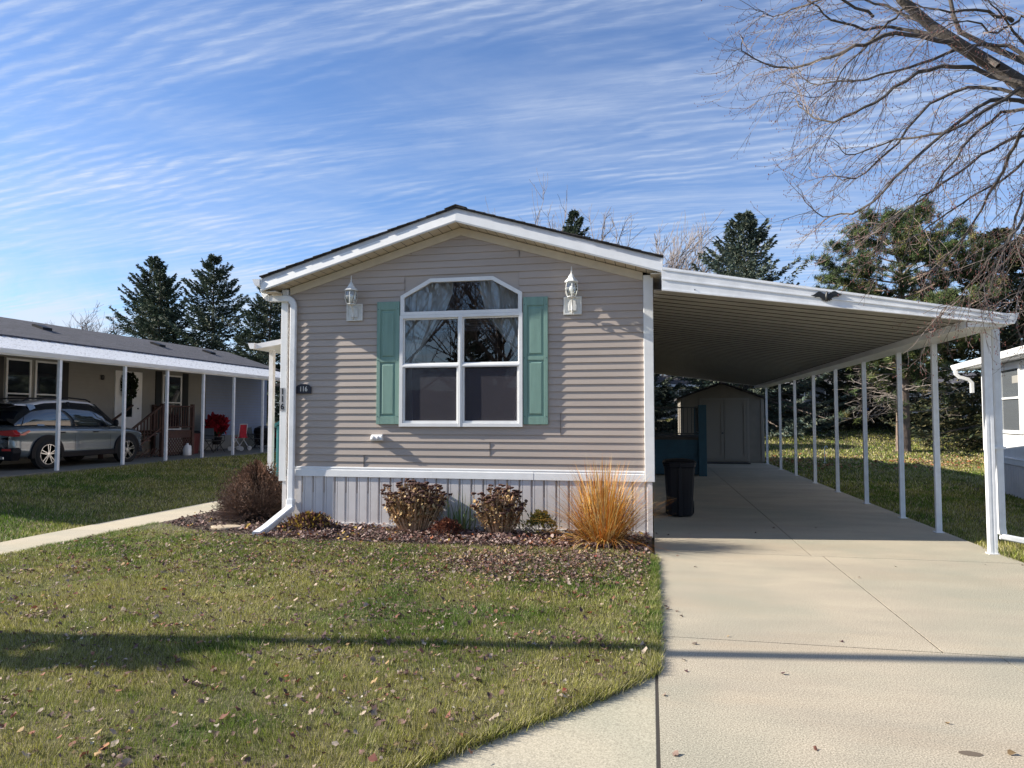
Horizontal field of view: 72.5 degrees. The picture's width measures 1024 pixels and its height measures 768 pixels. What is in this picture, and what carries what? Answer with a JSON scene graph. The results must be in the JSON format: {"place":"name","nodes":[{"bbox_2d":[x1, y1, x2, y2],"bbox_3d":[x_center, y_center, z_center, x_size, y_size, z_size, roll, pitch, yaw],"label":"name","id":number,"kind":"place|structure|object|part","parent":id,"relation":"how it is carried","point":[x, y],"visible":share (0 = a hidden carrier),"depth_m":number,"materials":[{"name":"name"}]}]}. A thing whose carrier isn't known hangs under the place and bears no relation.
{"place":"outdoors","nodes":[
{"label":"outdoors","id":0,"kind":"place"},
{"bbox_2d":[0,500,219,553],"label":"garden path","id":1,"kind":"structure","parent":0,"point":[16,545],"depth_m":10.18,"materials":[{"name":"concrete"}]},
{"bbox_2d":[0,452,275,541],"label":"grass","id":2,"kind":"structure","parent":0,"point":[170,468],"depth_m":13.75,"materials":[{"name":"green plant"}]},
{"bbox_2d":[0,445,275,478],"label":"side driveway","id":3,"kind":"structure","parent":0,"point":[14,470],"depth_m":19.47,"materials":[{"name":"concrete"}]},
{"bbox_2d":[0,397,141,468],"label":"suv","id":4,"kind":"object","parent":3,"relation":"on","point":[27,428],"visible":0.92,"depth_m":17.55,"materials":[{"name":"grey paint"}]},
{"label":"windows","id":5,"kind":"part","parent":4,"relation":"part of","materials":[{"name":"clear glass"}]},
{"bbox_2d":[0,336,279,470],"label":"neighbour carport","id":6,"kind":"object","parent":3,"relation":"on","point":[23,347],"visible":0.77,"depth_m":19.66,"materials":[{"name":"white metal"}]},
{"bbox_2d":[183,443,191,454],"bbox_3d":[-10.773,2.165,23.211,0.259,0.405,0.258,-1,-3,11],"label":"plastic jug","id":7,"kind":"object","parent":3,"relation":"on","point":[187,448],"visible":1,"depth_m":23.11,"materials":[{"name":"white plastic"}]},
{"bbox_2d":[182,431,200,453],"bbox_3d":[-11.165,2.026,24.321,0.540,0.790,0.540,-1,-3,11],"label":"maroon bin","id":8,"kind":"object","parent":3,"relation":"on","point":[197,434],"visible":0.38,"depth_m":24.24,"materials":[{"name":"red plastic"}]},
{"bbox_2d":[204,428,224,452],"bbox_3d":[-10.804,2.030,25.276,0.600,0.891,0.544,-1,-3,23],"label":"folding chair","id":9,"kind":"object","parent":3,"relation":"on","point":[208,433],"visible":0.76,"depth_m":25.36,"materials":[{"name":"black metal"}]},
{"bbox_2d":[204,412,229,450],"bbox_3d":[-11.001,1.760,26.092,0.949,1.494,0.912,-1,-3,11],"label":"poinsettia","id":10,"kind":"object","parent":3,"relation":"on","point":[219,424],"visible":0.83,"depth_m":25.93,"materials":[{"name":"red plant"}]},
{"bbox_2d":[228,424,251,450],"bbox_3d":[-10.343,2.022,26.567,0.646,1.014,0.570,-1,-3,11],"label":"red folding seat","id":11,"kind":"object","parent":3,"relation":"on","point":[243,431],"visible":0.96,"depth_m":26.51,"materials":[{"name":"fabric"}]},
{"bbox_2d":[247,427,264,448],"bbox_3d":[-10.133,2.143,27.625,0.600,0.891,0.544,0,-3,0],"label":"folding chair","id":12,"kind":"object","parent":3,"relation":"on","point":[249,433],"visible":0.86,"depth_m":27.61,"materials":[{"name":"black metal"}]},
{"bbox_2d":[254,425,276,447],"bbox_3d":[-10.359,2.205,29.409,0.598,0.920,1.396,-1,-3,11],"label":"covered grill","id":13,"kind":"object","parent":3,"relation":"on","point":[257,430],"visible":0.52,"depth_m":28.88,"materials":[{"name":"black plastic"}]},
{"bbox_2d":[98,403,194,458],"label":"entry steps","id":14,"kind":"structure","parent":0,"point":[173,434],"depth_m":22.77,"materials":[{"name":"brown wood"}]},
{"bbox_2d":[0,521,667,767],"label":"front lawn","id":15,"kind":"structure","parent":0,"point":[111,761],"depth_m":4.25,"materials":[{"name":"plant"}]},
{"bbox_2d":[1,532,645,764],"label":"leaf crumbs","id":16,"kind":"object","parent":15,"relation":"on","point":[217,725],"visible":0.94,"depth_m":5.01,"materials":[{"name":"brown plant"}]},
{"bbox_2d":[0,527,650,767],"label":"fallen leaves","id":17,"kind":"object","parent":15,"relation":"on","point":[489,561],"visible":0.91,"depth_m":6.45,"materials":[{"name":"brown plant"}]},
{"bbox_2d":[0,418,1023,562],"bbox_3d":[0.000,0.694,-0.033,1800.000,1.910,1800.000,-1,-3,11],"label":"ground","id":18,"kind":"structure","parent":0,"point":[653,548],"depth_m":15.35,"materials":[{"name":"plant"}]},
{"bbox_2d":[32,303,129,336],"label":"bare tree","id":19,"kind":"object","parent":18,"relation":"on","point":[96,327],"visible":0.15,"depth_m":83.57,"materials":[{"name":"brown plant"}]},
{"bbox_2d":[0,317,279,464],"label":"neighbour home","id":20,"kind":"object","parent":18,"relation":"on","point":[98,386],"visible":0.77,"depth_m":23.51,"materials":[{"name":"beige"}]},
{"bbox_2d":[4,358,31,400],"bbox_3d":[-13.427,0.263,18.997,0.034,1.900,0.780,-1,-3,11],"label":"window","id":21,"kind":"structure","parent":20,"relation":"in","point":[18,372],"depth_m":18.99,"materials":[{"name":"white glass"}]},
{"bbox_2d":[34,360,57,397],"bbox_3d":[-13.252,0.305,19.878,0.034,1.900,0.780,-1,-3,11],"label":"window","id":22,"kind":"structure","parent":20,"relation":"in","point":[45,377],"depth_m":19.87,"materials":[{"name":"white glass"}]},
{"bbox_2d":[117,374,139,429],"bbox_3d":[-12.607,0.720,22.986,0.084,2.070,1.000,-1,-3,11],"label":"door","id":23,"kind":"structure","parent":20,"relation":"in","point":[132,415],"depth_m":23.06,"materials":[{"name":"white wood"}]},
{"bbox_2d":[120,372,138,401],"bbox_3d":[-12.556,0.115,22.935,0.242,1.057,0.786,-1,-3,11],"label":"door wreath","id":24,"kind":"object","parent":20,"relation":"attached to","point":[133,380],"depth_m":22.99,"materials":[{"name":"green plant"}]},
{"bbox_2d":[162,374,181,429],"bbox_3d":[-12.213,0.672,25.105,0.034,1.970,1.000,-1,-3,11],"label":"door","id":25,"kind":"structure","parent":20,"relation":"in","point":[175,382],"depth_m":25.23,"materials":[{"name":"white plastic"}]},
{"bbox_2d":[106,256,215,347],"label":"spruce tree","id":26,"kind":"object","parent":18,"relation":"on","point":[155,263],"visible":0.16,"depth_m":56.41,"materials":[{"name":"green plant"}]},
{"bbox_2d":[133,269,189,344],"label":"spruce tree","id":27,"kind":"object","parent":18,"relation":"on","point":[164,292],"visible":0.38,"depth_m":53.13,"materials":[{"name":"green plant"}]},
{"bbox_2d":[157,253,277,402],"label":"spruce tree","id":28,"kind":"object","parent":18,"relation":"on","point":[199,311],"visible":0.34,"depth_m":53.13,"materials":[{"name":"green plant"}]},
{"bbox_2d":[217,287,281,423],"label":"spruce tree","id":29,"kind":"object","parent":18,"relation":"on","point":[258,316],"visible":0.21,"depth_m":49.50,"materials":[{"name":"green plant"}]},
{"bbox_2d":[161,510,651,553],"bbox_3d":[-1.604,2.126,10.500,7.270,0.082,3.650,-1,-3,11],"label":"mulch bed","id":30,"kind":"object","parent":18,"relation":"on","point":[389,531],"visible":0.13,"depth_m":9.36,"materials":[{"name":"brown plant"}]},
{"bbox_2d":[211,524,241,529],"bbox_3d":[-4.051,2.036,9.914,0.465,0.046,0.279,-1,-3,11],"label":"stepping stone","id":31,"kind":"object","parent":30,"relation":"on","point":[224,527],"visible":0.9,"depth_m":9.86,"materials":[{"name":"beige stone"}]},
{"bbox_2d":[209,459,281,522],"bbox_3d":[-3.997,1.640,10.978,1.366,0.952,1.355,1,-3,-13],"label":"round bush","id":32,"kind":"object","parent":30,"relation":"on","point":[252,492],"visible":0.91,"depth_m":10.71,"materials":[{"name":"brown plant"}]},
{"bbox_2d":[274,421,280,488],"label":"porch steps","id":33,"kind":"structure","parent":30,"relation":"on","point":[277,425],"depth_m":12.63,"materials":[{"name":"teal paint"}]},
{"bbox_2d":[279,510,339,530],"bbox_3d":[-2.853,1.913,9.809,0.879,0.290,0.642,-1,-3,11],"label":"dried perennial","id":34,"kind":"object","parent":30,"relation":"on","point":[310,518],"visible":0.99,"depth_m":9.70,"materials":[{"name":"brown plant"}]},
{"bbox_2d":[380,478,451,533],"bbox_3d":[-1.344,1.673,9.660,0.913,0.754,0.721,-2,-3,31],"label":"sedum plant","id":35,"kind":"object","parent":30,"relation":"on","point":[414,509],"visible":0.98,"depth_m":9.51,"materials":[{"name":"brown plant"}]},
{"bbox_2d":[425,516,464,535],"bbox_3d":[-0.877,1.892,9.252,0.558,0.278,0.434,0,-3,-5],"label":"mound plant","id":36,"kind":"object","parent":30,"relation":"on","point":[448,524],"visible":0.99,"depth_m":9.20,"materials":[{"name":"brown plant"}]},
{"bbox_2d":[440,491,476,531],"bbox_3d":[-0.766,1.736,9.611,0.746,0.615,0.756,-1,-3,11],"label":"iris clump","id":37,"kind":"object","parent":30,"relation":"on","point":[463,523],"visible":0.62,"depth_m":9.53,"materials":[{"name":"green plant"}]},
{"bbox_2d":[470,484,527,534],"bbox_3d":[-0.177,1.677,9.361,0.780,0.715,0.526,-1,-3,11],"label":"sedum plant","id":38,"kind":"object","parent":30,"relation":"on","point":[495,514],"visible":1,"depth_m":9.28,"materials":[{"name":"brown plant"}]},
{"bbox_2d":[518,509,563,536],"bbox_3d":[0.383,1.846,9.276,0.603,0.372,0.500,-1,-3,11],"label":"leafy weed","id":39,"kind":"object","parent":30,"relation":"on","point":[542,517],"visible":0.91,"depth_m":9.23,"materials":[{"name":"green plant"}]},
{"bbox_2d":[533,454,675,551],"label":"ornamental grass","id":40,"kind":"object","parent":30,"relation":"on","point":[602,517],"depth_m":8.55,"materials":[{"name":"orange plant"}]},
{"bbox_2d":[252,204,662,537],"bbox_3d":[0.609,0.145,17.372,5.931,4.580,17.310,-1,-3,11],"label":"mobile home","id":41,"kind":"object","parent":18,"relation":"on","point":[466,356],"visible":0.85,"depth_m":9.94,"materials":[{"name":"beige plastic"}]},
{"bbox_2d":[248,339,280,472],"bbox_3d":[-3.601,0.694,13.487,1.522,3.110,2.950,-1,-3,11],"label":"porch awning","id":42,"kind":"object","parent":41,"relation":"attached to","point":[273,348],"visible":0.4,"depth_m":12.58,"materials":[{"name":"white paint"}]},
{"bbox_2d":[280,388,284,410],"bbox_3d":[-3.423,0.228,10.416,0.076,0.345,0.004,-1,-3,11],"label":"number strip","id":43,"kind":"object","parent":41,"relation":"attached to","point":[282,399],"visible":1,"depth_m":10.42,"materials":[{"name":"grey"}]},
{"bbox_2d":[296,384,311,393],"bbox_3d":[-3.100,0.072,10.382,0.250,0.143,0.024,-1,-3,11],"label":"number plaque","id":44,"kind":"object","parent":41,"relation":"attached to","point":[303,388],"visible":1,"depth_m":10.37,"materials":[{"name":"black metal"}]},
{"bbox_2d":[344,276,362,320],"bbox_3d":[-2.336,-1.257,10.187,0.250,0.650,0.239,-1,-3,11],"label":"wall lantern","id":45,"kind":"object","parent":41,"relation":"attached to","point":[354,311],"depth_m":10.24,"materials":[{"name":"white paint"}]},
{"bbox_2d":[370,434,382,440],"bbox_3d":[-1.954,0.775,10.088,0.170,0.090,0.092,-1,-3,11],"label":"outlet box","id":46,"kind":"object","parent":41,"relation":"attached to","point":[376,437],"visible":1,"depth_m":10.06,"materials":[{"name":"white plastic"}]},
{"bbox_2d":[399,276,522,426],"bbox_3d":[-0.734,-0.458,9.947,1.806,2.130,0.079,-1,-3,11],"label":"window frame","id":47,"kind":"structure","parent":41,"relation":"in","point":[460,393],"depth_m":9.91,"materials":[{"name":"white plastic"}]},
{"bbox_2d":[564,266,581,314],"bbox_3d":[0.818,-1.287,9.562,0.250,0.650,0.239,-1,-3,11],"label":"wall lantern","id":48,"kind":"object","parent":41,"relation":"attached to","point":[572,305],"depth_m":9.62,"materials":[{"name":"white paint"}]},
{"bbox_2d":[562,209,590,237],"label":"spruce tree","id":49,"kind":"object","parent":18,"relation":"on","point":[571,220],"visible":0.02,"depth_m":53.39,"materials":[{"name":"green plant"}]},
{"bbox_2d":[483,168,723,270],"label":"bare tree","id":50,"kind":"object","parent":18,"relation":"on","point":[602,237],"visible":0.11,"depth_m":58.36,"materials":[{"name":"brown plant"}]},
{"bbox_2d":[557,205,763,272],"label":"bare tree","id":51,"kind":"object","parent":18,"relation":"on","point":[676,255],"visible":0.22,"depth_m":55.65,"materials":[{"name":"brown plant"}]},
{"bbox_2d":[654,373,685,432],"bbox_3d":[6.589,-0.677,39.701,7.020,9.359,8.145,-1,-3,11],"label":"spruce tree","id":52,"kind":"object","parent":18,"relation":"on","point":[661,397],"visible":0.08,"depth_m":37.83,"materials":[{"name":"green plant"}]},
{"bbox_2d":[654,375,701,418],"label":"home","id":53,"kind":"object","parent":18,"relation":"on","point":[681,391],"visible":0.01,"depth_m":52.69,"materials":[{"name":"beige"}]},
{"bbox_2d":[678,389,690,395],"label":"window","id":54,"kind":"structure","parent":53,"relation":"in","point":[681,391],"depth_m":52.52,"materials":[{"name":"glass"}]},
{"bbox_2d":[674,382,764,462],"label":"storage shed","id":55,"kind":"structure","parent":18,"relation":"on","point":[735,423],"depth_m":24.89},
{"bbox_2d":[702,401,723,459],"bbox_3d":[7.187,1.641,24.962,0.740,2.100,0.077,-1,-3,11],"label":"door","id":56,"kind":"structure","parent":55,"relation":"in","point":[714,409],"depth_m":24.98,"materials":[{"name":"grey"}]},
{"bbox_2d":[724,400,746,459],"bbox_3d":[7.947,1.635,24.837,0.760,2.100,0.026,-1,-3,11],"label":"door","id":57,"kind":"structure","parent":55,"relation":"in","point":[735,415],"depth_m":24.84,"materials":[{"name":"grey"}]},
{"bbox_2d":[663,215,815,286],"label":"bare tree","id":58,"kind":"object","parent":18,"relation":"on","point":[698,248],"visible":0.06,"depth_m":53.49,"materials":[{"name":"brown plant"}]},
{"bbox_2d":[656,209,861,438],"bbox_3d":[12.679,-2.730,40.017,12.688,14.790,13.353,-1,-3,11],"label":"spruce tree","id":59,"kind":"object","parent":18,"relation":"on","point":[734,252],"visible":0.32,"depth_m":39.13,"materials":[{"name":"green plant"}]},
{"bbox_2d":[709,377,817,428],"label":"spruce tree","id":60,"kind":"object","parent":18,"relation":"on","point":[788,411],"visible":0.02,"depth_m":43.18,"materials":[{"name":"green plant"}]},
{"bbox_2d":[776,403,851,420],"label":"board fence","id":61,"kind":"object","parent":18,"relation":"on","point":[821,413],"visible":0.02,"depth_m":45.87,"materials":[{"name":"brown wood"}]},
{"bbox_2d":[776,374,878,418],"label":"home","id":62,"kind":"object","parent":18,"relation":"on","point":[818,389],"visible":0.06,"depth_m":48.82,"materials":[{"name":"grey"}]},
{"bbox_2d":[694,0,1023,376],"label":"bare maple","id":63,"kind":"object","parent":18,"relation":"on","point":[992,67],"visible":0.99,"depth_m":7.91,"materials":[{"name":"brown plant"}]},
{"bbox_2d":[765,453,984,473],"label":"fallen leaves","id":64,"kind":"object","parent":18,"relation":"on","point":[926,462],"visible":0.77,"depth_m":24.73,"materials":[{"name":"brown plant"}]},
{"bbox_2d":[806,281,964,432],"bbox_3d":[21.038,-0.799,40.773,9.882,10.762,9.062,-1,-3,11],"label":"spruce tree","id":65,"kind":"object","parent":18,"relation":"on","point":[842,376],"visible":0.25,"depth_m":39.84,"materials":[{"name":"green plant"}]},
{"bbox_2d":[802,196,1014,451],"bbox_3d":[17.313,-2.541,31.228,8.534,11.452,9.732,-1,-3,11],"label":"pine tree","id":66,"kind":"object","parent":18,"relation":"on","point":[886,378],"visible":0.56,"depth_m":30.08,"materials":[{"name":"green plant"}]},
{"bbox_2d":[909,372,980,416],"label":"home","id":67,"kind":"object","parent":18,"relation":"on","point":[954,379],"visible":0.01,"depth_m":48.40,"materials":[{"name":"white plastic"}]},
{"bbox_2d":[879,226,1023,456],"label":"spruce tree","id":68,"kind":"object","parent":18,"relation":"on","point":[973,412],"visible":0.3,"depth_m":31.18,"materials":[{"name":"green plant"}]},
{"bbox_2d":[950,345,1023,499],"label":"white home","id":69,"kind":"object","parent":18,"relation":"on","point":[1012,384],"visible":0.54,"depth_m":14.32,"materials":[{"name":"plastic"}]},
{"bbox_2d":[1001,364,1022,433],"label":"window frame","id":70,"kind":"structure","parent":69,"relation":"in","point":[1011,383],"depth_m":14.30,"materials":[{"name":"white plastic"}]},
{"bbox_2d":[957,281,1023,430],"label":"spruce tree","id":71,"kind":"object","parent":18,"relation":"on","point":[975,372],"visible":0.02,"depth_m":39.57,"materials":[{"name":"green plant"}]},
{"bbox_2d":[980,539,1023,561],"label":"grass tuft","id":72,"kind":"object","parent":18,"relation":"on","point":[1004,548],"visible":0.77,"depth_m":8.23,"materials":[{"name":"green plant"}]},
{"bbox_2d":[0,0,1023,411],"label":"sky","id":73,"kind":"structure","parent":0,"point":[262,136],"materials":[{"name":"blue"}]},
{"bbox_2d":[422,676,656,767],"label":"sidewalk","id":74,"kind":"structure","parent":0,"point":[616,731],"depth_m":3.46,"materials":[{"name":"concrete"}]},
{"bbox_2d":[653,463,1023,767],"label":"driveway","id":75,"kind":"structure","parent":0,"point":[881,686],"depth_m":5.14,"materials":[{"name":"concrete"}]},
{"bbox_2d":[662,458,696,516],"bbox_3d":[2.753,1.689,11.494,0.544,0.930,0.653,-1,-3,11],"label":"trash can","id":76,"kind":"object","parent":75,"relation":"on","point":[679,473],"visible":1,"depth_m":11.24,"materials":[{"name":"black plastic"}]},
{"bbox_2d":[654,405,706,475],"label":"side deck","id":77,"kind":"structure","parent":75,"relation":"on","point":[675,445],"depth_m":19.28,"materials":[{"name":"blue wood"}]},
{"bbox_2d":[707,462,750,463],"bbox_3d":[7.542,2.759,24.412,1.450,0.026,0.630,-1,-3,11],"label":"door mat","id":78,"kind":"object","parent":75,"relation":"on","point":[728,463],"depth_m":24.23,"materials":[{"name":"grey"}]},
{"bbox_2d":[656,520,1015,755],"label":"fallen leaves","id":79,"kind":"object","parent":75,"relation":"on","point":[1009,752],"visible":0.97,"depth_m":3.38,"materials":[{"name":"brown plant"}]},
{"bbox_2d":[653,267,1023,554],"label":"carport","id":80,"kind":"object","parent":75,"relation":"on","point":[755,333],"visible":0.89,"depth_m":9.85,"materials":[{"name":"white metal"}]},
{"bbox_2d":[811,291,841,301],"bbox_3d":[3.758,-1.047,8.336,0.346,0.123,0.058,-1,-3,11],"label":"eagle ornament","id":81,"kind":"object","parent":80,"relation":"attached to","point":[827,297],"visible":0.99,"depth_m":8.33,"materials":[{"name":"black metal"}]},
{"bbox_2d":[655,466,1021,767],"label":"driveway joint","id":82,"kind":"object","parent":75,"relation":"on","point":[657,726],"visible":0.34,"depth_m":3.90,"materials":[{"name":"grey concrete"}]},
{"bbox_2d":[959,751,982,755],"bbox_3d":[2.186,1.760,3.329,0.105,0.001,0.054,-1,-3,11],"label":"oil stain","id":83,"kind":"object","parent":75,"relation":"on","point":[970,753],"visible":1,"depth_m":3.33,"materials":[{"name":"grey concrete"}]}
]}

